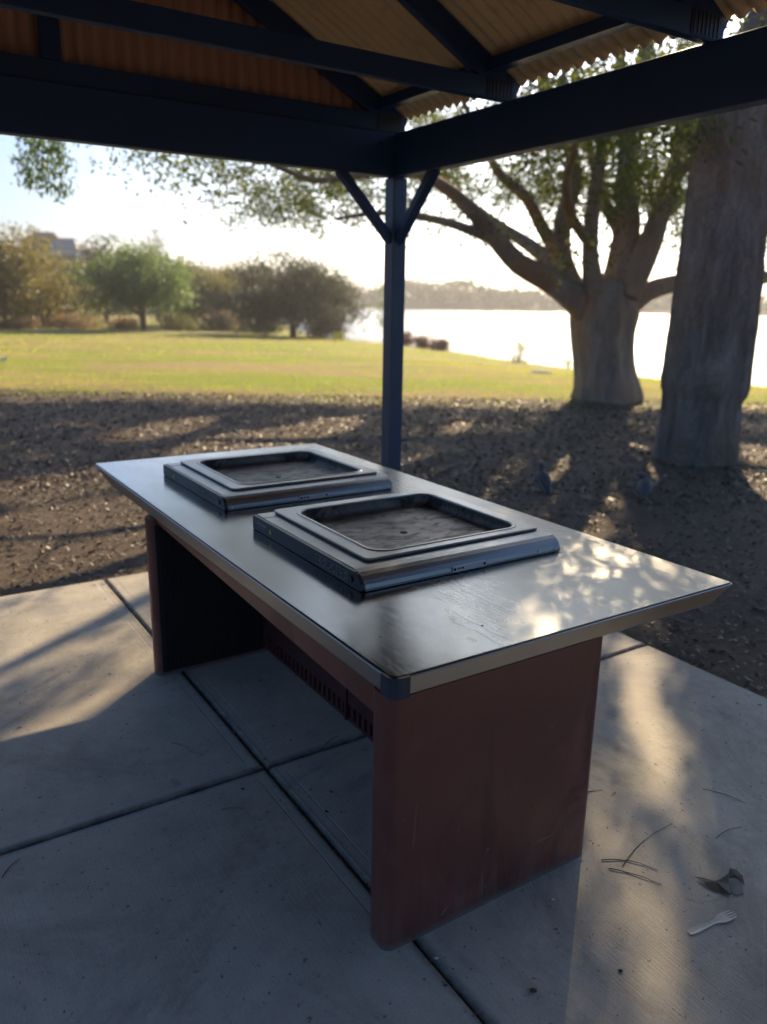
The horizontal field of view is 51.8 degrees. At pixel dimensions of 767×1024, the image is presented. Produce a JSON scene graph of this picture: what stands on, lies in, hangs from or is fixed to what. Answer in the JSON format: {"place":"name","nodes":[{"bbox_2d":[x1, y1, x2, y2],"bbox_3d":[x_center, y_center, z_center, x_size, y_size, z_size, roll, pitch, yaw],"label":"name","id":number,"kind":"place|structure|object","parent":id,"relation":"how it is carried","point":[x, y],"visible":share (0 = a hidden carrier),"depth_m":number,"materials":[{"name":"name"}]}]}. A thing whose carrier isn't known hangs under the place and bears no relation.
{"place":"outdoors","nodes":[
{"label":"outdoors","id":0,"kind":"place"},
{"bbox_2d":[0,329,276,336],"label":"path","id":1,"kind":"structure","parent":0,"point":[140,331],"depth_m":51.84,"materials":[{"name":"brown"}]},
{"bbox_2d":[8,293,303,312],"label":"hill","id":2,"kind":"structure","parent":0,"point":[138,311],"depth_m":114.02,"materials":[{"name":"green plant"}]},
{"bbox_2d":[18,232,59,255],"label":"house","id":3,"kind":"structure","parent":2,"relation":"on","point":[53,235],"depth_m":124.03,"materials":[{"name":"grey tile"}]},
{"bbox_2d":[45,238,85,266],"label":"house","id":4,"kind":"structure","parent":2,"relation":"on","point":[70,247],"depth_m":120.20,"materials":[{"name":"grey"}]},
{"bbox_2d":[56,253,65,260],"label":"window","id":5,"kind":"structure","parent":4,"relation":"in","point":[63,254],"depth_m":120.18,"materials":[{"name":"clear glass"}]},
{"bbox_2d":[65,253,76,259],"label":"window","id":6,"kind":"structure","parent":4,"relation":"in","point":[71,254],"depth_m":119.95,"materials":[{"name":"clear glass"}]},
{"bbox_2d":[68,245,93,299],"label":"hill tree","id":7,"kind":"object","parent":2,"relation":"on","point":[81,261],"depth_m":108.92,"materials":[{"name":"green plant"}]},
{"bbox_2d":[193,260,223,279],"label":"hill tree","id":8,"kind":"object","parent":2,"relation":"on","point":[201,262],"visible":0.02,"depth_m":108.72,"materials":[{"name":"green plant"}]},
{"bbox_2d":[0,313,766,698],"bbox_3d":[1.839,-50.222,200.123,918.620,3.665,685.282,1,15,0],"label":"ground","id":9,"kind":"structure","parent":0,"point":[698,539],"depth_m":9.38,"materials":[{"name":"green plant"}]},
{"bbox_2d":[0,312,47,328],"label":"shrub","id":10,"kind":"object","parent":9,"relation":"on","point":[15,323],"visible":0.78,"depth_m":53.32,"materials":[{"name":"brown plant"}]},
{"bbox_2d":[0,221,80,320],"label":"olive tree","id":11,"kind":"object","parent":9,"relation":"on","point":[15,266],"visible":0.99,"depth_m":53.20,"materials":[{"name":"green plant"}]},
{"bbox_2d":[7,137,79,204],"bbox_3d":[-6.207,-5.190,9.752,4.821,8.175,6.596,-5,16,-21],"label":"weeping tree","id":12,"kind":"object","parent":9,"relation":"on","point":[53,149],"visible":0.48,"depth_m":9.54,"materials":[{"name":"green plant"}]},
{"bbox_2d":[5,244,89,326],"bbox_3d":[-27.044,-17.178,61.558,7.934,7.236,7.580,1,15,0],"label":"olive tree","id":13,"kind":"object","parent":9,"relation":"on","point":[54,261],"visible":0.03,"depth_m":61.41,"materials":[{"name":"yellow plant"}]},
{"bbox_2d":[17,265,102,327],"bbox_3d":[-24.898,-15.923,59.981,6.334,5.587,6.093,1,15,0],"label":"olive tree","id":14,"kind":"object","parent":9,"relation":"on","point":[70,305],"visible":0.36,"depth_m":59.48,"materials":[{"name":"green plant"}]},
{"bbox_2d":[38,256,110,323],"bbox_3d":[-24.687,-17.701,63.832,6.154,5.844,5.935,-7,17,-27],"label":"green tree","id":15,"kind":"object","parent":9,"relation":"on","point":[85,289],"visible":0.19,"depth_m":63.17,"materials":[{"name":"green plant"}]},
{"bbox_2d":[45,309,109,329],"bbox_3d":[-21.716,-13.352,55.668,4.062,2.011,3.955,1,15,0],"label":"shrub","id":16,"kind":"object","parent":9,"relation":"on","point":[64,319],"visible":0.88,"depth_m":55.32,"materials":[{"name":"brown plant"}]},
{"bbox_2d":[68,228,136,322],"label":"green tree","id":17,"kind":"object","parent":9,"relation":"on","point":[86,249],"visible":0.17,"depth_m":70.19,"materials":[{"name":"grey plant"}]},
{"bbox_2d":[102,312,139,329],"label":"shrub","id":18,"kind":"object","parent":9,"relation":"on","point":[122,323],"visible":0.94,"depth_m":58.00,"materials":[{"name":"brown plant"}]},
{"bbox_2d":[61,237,208,329],"bbox_3d":[-17.553,-16.037,55.845,10.277,6.590,9.795,1,15,0],"label":"green tree","id":19,"kind":"object","parent":9,"relation":"on","point":[145,277],"visible":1,"depth_m":54.05,"materials":[{"name":"green plant"}]},
{"bbox_2d":[131,225,172,320],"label":"thin tree","id":20,"kind":"object","parent":9,"relation":"on","point":[159,248],"visible":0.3,"depth_m":76.06,"materials":[{"name":"green plant"}]},
{"bbox_2d":[149,308,207,331],"bbox_3d":[-14.639,-13.584,56.755,3.982,2.389,4.239,4,15,11],"label":"shrub","id":21,"kind":"object","parent":9,"relation":"on","point":[171,323],"visible":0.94,"depth_m":55.90,"materials":[{"name":"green plant"}]},
{"bbox_2d":[155,259,215,324],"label":"green tree","id":22,"kind":"object","parent":9,"relation":"on","point":[197,269],"visible":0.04,"depth_m":69.28,"materials":[{"name":"green plant"}]},
{"bbox_2d":[164,265,238,329],"bbox_3d":[-14.712,-17.171,63.964,6.343,5.405,6.608,1,15,0],"label":"green tree","id":23,"kind":"object","parent":9,"relation":"on","point":[203,302],"visible":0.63,"depth_m":63.03,"materials":[{"name":"green plant"}]},
{"bbox_2d":[195,307,246,330],"bbox_3d":[-12.462,-14.524,60.086,3.898,2.305,4.164,-13,21,-42],"label":"shrub","id":24,"kind":"object","parent":9,"relation":"on","point":[211,320],"visible":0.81,"depth_m":59.80,"materials":[{"name":"plant"}]},
{"bbox_2d":[199,266,251,328],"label":"olive tree","id":25,"kind":"object","parent":9,"relation":"on","point":[222,289],"visible":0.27,"depth_m":64.55,"materials":[{"name":"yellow plant"}]},
{"bbox_2d":[210,257,249,324],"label":"green tree","id":26,"kind":"object","parent":9,"relation":"on","point":[227,275],"visible":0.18,"depth_m":73.88,"materials":[{"name":"green plant"}]},
{"bbox_2d":[228,315,287,334],"bbox_3d":[-9.194,-13.624,58.154,4.418,2.082,3.949,7,16,22],"label":"shrub","id":27,"kind":"object","parent":9,"relation":"on","point":[246,328],"visible":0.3,"depth_m":57.91,"materials":[{"name":"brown plant"}]},
{"bbox_2d":[234,263,287,329],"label":"dark tree","id":28,"kind":"object","parent":9,"relation":"on","point":[249,289],"visible":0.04,"depth_m":67.41,"materials":[{"name":"green plant"}]},
{"bbox_2d":[217,241,359,336],"bbox_3d":[-6.297,-14.736,53.179,9.570,6.461,9.581,1,15,0],"label":"dark tree","id":29,"kind":"object","parent":9,"relation":"on","point":[311,286],"visible":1,"depth_m":51.72,"materials":[{"name":"green plant"}]},
{"bbox_2d":[299,313,354,338],"bbox_3d":[-3.967,-12.796,55.450,3.816,2.224,3.596,1,15,0],"label":"shrub","id":30,"kind":"object","parent":9,"relation":"on","point":[318,333],"visible":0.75,"depth_m":55.01,"materials":[{"name":"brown plant"}]},
{"bbox_2d":[302,267,370,338],"bbox_3d":[-3.590,-15.008,57.325,6.123,5.169,5.290,-11,19,-38],"label":"dark tree","id":31,"kind":"object","parent":9,"relation":"on","point":[348,306],"visible":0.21,"depth_m":57.03,"materials":[{"name":"green plant"}]},
{"bbox_2d":[333,332,343,340],"bbox_3d":[-2.790,-10.853,48.892,0.640,0.550,0.080,1,15,0],"label":"marker sign","id":32,"kind":"object","parent":9,"relation":"on","point":[338,335],"visible":0.94,"depth_m":48.84,"materials":[{"name":"yellow paint"}]},
{"bbox_2d":[362,275,383,331],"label":"young tree","id":33,"kind":"object","parent":9,"relation":"on","point":[377,318],"visible":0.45,"depth_m":59.60,"materials":[{"name":"green plant"}]},
{"bbox_2d":[0,572,766,1023],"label":"concrete slab","id":34,"kind":"structure","parent":9,"relation":"on","point":[272,924],"depth_m":2.34,"materials":[{"name":"grey concrete"}]},
{"bbox_2d":[2,581,761,1023],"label":"crumbs","id":35,"kind":"object","parent":34,"relation":"on","point":[340,811],"visible":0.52,"depth_m":2.61,"materials":[{"name":"brown plant"}]},
{"bbox_2d":[0,0,766,471],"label":"picnic shelter","id":36,"kind":"object","parent":34,"relation":"on","point":[342,88],"visible":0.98,"depth_m":3.85,"materials":[{"name":"brown metal"}]},
{"bbox_2d":[94,443,731,950],"bbox_3d":[-0.212,0.355,3.355,1.303,0.764,2.790,-9,18,-32],"label":"barbecue bench","id":37,"kind":"object","parent":34,"relation":"on","point":[464,701],"visible":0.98,"depth_m":2.19,"materials":[{"name":"metal"}]},
{"bbox_2d":[163,448,391,510],"bbox_3d":[-0.512,-0.175,3.702,0.811,0.069,0.796,-9,18,-32],"label":"barbecue hotplate","id":38,"kind":"object","parent":37,"relation":"on","point":[235,482],"visible":1,"depth_m":3.59,"materials":[{"name":"metal"}]},
{"bbox_2d":[253,489,559,591],"bbox_3d":[0.061,0.066,2.844,0.811,0.069,0.796,-9,18,-32],"label":"barbecue hotplate","id":39,"kind":"object","parent":37,"relation":"on","point":[367,544],"visible":1,"depth_m":2.74,"materials":[{"name":"metal"}]},
{"bbox_2d":[601,859,656,869],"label":"fallen twig","id":40,"kind":"object","parent":34,"relation":"on","point":[627,860],"visible":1,"depth_m":2.35,"materials":[{"name":"brown wood"}]},
{"bbox_2d":[609,868,661,884],"bbox_3d":[0.729,1.052,2.286,0.150,0.004,0.012,8,17,25],"label":"fallen twig","id":41,"kind":"object","parent":34,"relation":"on","point":[634,874],"visible":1,"depth_m":2.29,"materials":[{"name":"brown wood"}]},
{"bbox_2d":[622,823,672,866],"bbox_3d":[0.806,1.016,2.428,0.300,0.003,0.020,-13,20,-41],"label":"fallen twig","id":42,"kind":"object","parent":34,"relation":"on","point":[640,843],"visible":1,"depth_m":2.41,"materials":[{"name":"brown wood"}]},
{"bbox_2d":[687,910,736,934],"bbox_3d":[0.880,1.100,2.115,0.168,0.005,0.032,-6,17,-25],"label":"disposable fork","id":43,"kind":"object","parent":34,"relation":"on","point":[722,917],"visible":1,"depth_m":2.12,"materials":[{"name":"white plastic"}]},
{"bbox_2d":[696,868,744,894],"bbox_3d":[0.980,1.060,2.260,0.141,0.008,0.094,-4,16,-17],"label":"dead leaf","id":44,"kind":"object","parent":34,"relation":"on","point":[721,885],"visible":1,"depth_m":2.26,"materials":[{"name":"plant"}]},
{"bbox_2d":[0,328,766,412],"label":"grass","id":45,"kind":"structure","parent":9,"relation":"on","point":[434,363],"depth_m":21.07,"materials":[{"name":"green plant"}]},
{"bbox_2d":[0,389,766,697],"bbox_3d":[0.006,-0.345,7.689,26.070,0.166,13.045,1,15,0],"label":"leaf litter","id":46,"kind":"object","parent":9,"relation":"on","point":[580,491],"visible":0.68,"depth_m":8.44,"materials":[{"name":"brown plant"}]},
{"bbox_2d":[404,328,414,346],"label":"waterside shrub","id":47,"kind":"object","parent":9,"relation":"on","point":[407,340],"visible":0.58,"depth_m":48.23,"materials":[{"name":"brown plant"}]},
{"bbox_2d":[410,333,431,348],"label":"waterside shrub","id":48,"kind":"object","parent":9,"relation":"on","point":[421,341],"visible":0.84,"depth_m":46.36,"materials":[{"name":"brown plant"}]},
{"bbox_2d":[85,13,766,404],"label":"spreading tree","id":49,"kind":"object","parent":9,"relation":"on","point":[621,291],"visible":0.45,"depth_m":13.09,"materials":[{"name":"green plant"}]},
{"bbox_2d":[425,337,452,350],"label":"waterside shrub","id":50,"kind":"object","parent":9,"relation":"on","point":[441,344],"visible":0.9,"depth_m":44.32,"materials":[{"name":"brown plant"}]},
{"bbox_2d":[505,338,537,364],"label":"shrub","id":51,"kind":"object","parent":9,"relation":"on","point":[518,359],"visible":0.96,"depth_m":34.27,"materials":[{"name":"green plant"}]},
{"bbox_2d":[530,370,551,373],"bbox_3d":[4.219,-3.764,21.223,0.617,0.090,0.380,1,15,0],"label":"flat rock","id":52,"kind":"object","parent":9,"relation":"on","point":[540,371],"visible":0.83,"depth_m":21.12,"materials":[{"name":"stone"}]},
{"bbox_2d":[537,462,551,494],"bbox_3d":[1.451,-0.291,7.122,0.129,0.272,0.318,-2,15,-10],"label":"bird","id":53,"kind":"object","parent":9,"relation":"on","point":[544,480],"visible":0.97,"depth_m":7.08},
{"bbox_2d":[557,358,572,368],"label":"shrub","id":54,"kind":"object","parent":9,"relation":"on","point":[568,362],"visible":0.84,"depth_m":31.43,"materials":[{"name":"green plant"}]},
{"bbox_2d":[637,472,652,499],"bbox_3d":[2.251,-0.209,6.822,0.148,0.225,0.323,6,16,19],"label":"bird","id":55,"kind":"object","parent":9,"relation":"on","point":[644,486],"visible":1,"depth_m":6.78},
{"bbox_2d":[652,8,766,466],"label":"leaning tree","id":56,"kind":"object","parent":9,"relation":"on","point":[709,355],"visible":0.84,"depth_m":8.00,"materials":[{"name":"grey plant"}]},
{"bbox_2d":[0,15,766,301],"label":"sky","id":57,"kind":"structure","parent":0,"point":[102,200],"materials":[{"name":"white"}]},
{"bbox_2d":[283,308,766,386],"bbox_3d":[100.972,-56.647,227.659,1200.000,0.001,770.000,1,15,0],"label":"lake water","id":58,"kind":"structure","parent":0,"point":[491,334],"depth_m":70.61,"materials":[{"name":"white liquid"}]},
{"bbox_2d":[529,987,536,992],"bbox_3d":[0.360,1.149,1.898,0.017,0.006,0.012,-5,16,-21],"label":"seed pod","id":59,"kind":"object","parent":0,"point":[533,990],"visible":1,"depth_m":1.90,"materials":[{"name":"brown plant"}]},
{"bbox_2d":[311,297,766,315],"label":"shore","id":60,"kind":"structure","parent":0,"point":[450,305],"depth_m":249.26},
{"bbox_2d":[238,272,766,311],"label":"wood","id":61,"kind":"object","parent":60,"relation":"on","point":[460,290],"visible":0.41,"depth_m":250.60,"materials":[{"name":"grey plant"}]}
]}

